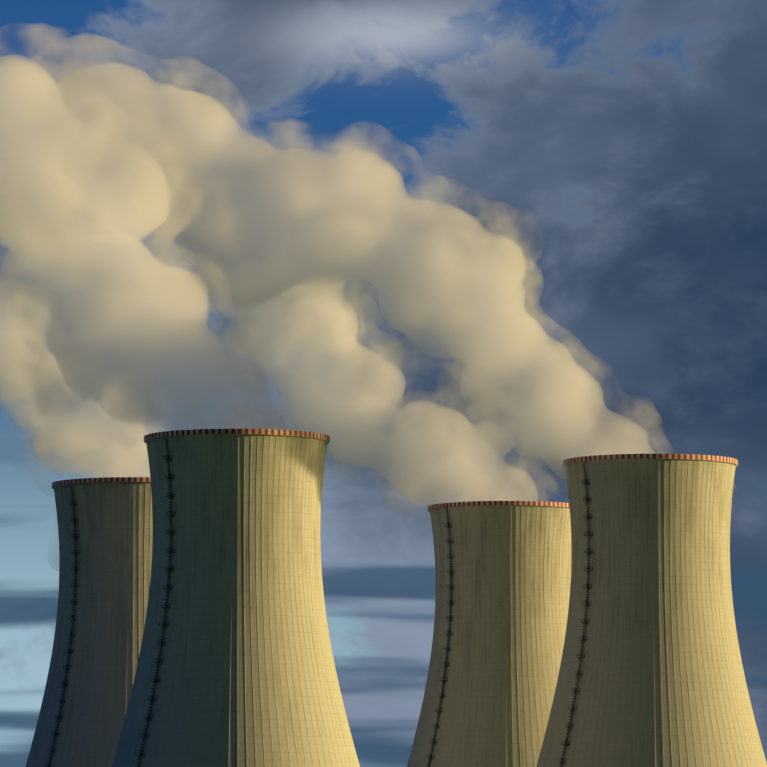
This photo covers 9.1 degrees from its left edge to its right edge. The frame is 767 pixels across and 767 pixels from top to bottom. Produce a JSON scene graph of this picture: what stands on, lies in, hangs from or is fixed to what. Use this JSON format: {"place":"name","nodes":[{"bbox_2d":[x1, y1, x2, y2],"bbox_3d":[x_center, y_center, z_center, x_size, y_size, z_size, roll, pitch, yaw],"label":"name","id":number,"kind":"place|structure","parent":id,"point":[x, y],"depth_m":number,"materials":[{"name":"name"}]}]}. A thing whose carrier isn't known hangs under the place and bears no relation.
{"place":"outdoors","nodes":[
{"label":"outdoors","id":0,"kind":"place"},
{"bbox_2d":[25,477,152,766],"bbox_3d":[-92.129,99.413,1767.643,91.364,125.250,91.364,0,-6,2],"label":"tower","id":1,"kind":"structure","parent":0,"point":[105,524],"depth_m":1743.98,"materials":[{"name":"concrete"}]},
{"bbox_2d":[112,429,359,766],"bbox_3d":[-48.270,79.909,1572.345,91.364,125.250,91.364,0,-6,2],"label":"tower","id":2,"kind":"structure","parent":0,"point":[236,666],"depth_m":1548.60,"materials":[{"name":"concrete"}]},
{"bbox_2d":[0,0,766,766],"label":"sky","id":3,"kind":"structure","parent":0,"point":[474,249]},
{"bbox_2d":[407,501,571,766],"bbox_3d":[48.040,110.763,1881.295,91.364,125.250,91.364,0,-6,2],"label":"tower","id":4,"kind":"structure","parent":0,"point":[503,576],"depth_m":1857.87,"materials":[{"name":"concrete"}]},
{"bbox_2d":[536,454,766,766],"bbox_3d":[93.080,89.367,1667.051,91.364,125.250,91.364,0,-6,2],"label":"tower","id":5,"kind":"structure","parent":0,"point":[651,672],"depth_m":1643.47,"materials":[{"name":"concrete"}]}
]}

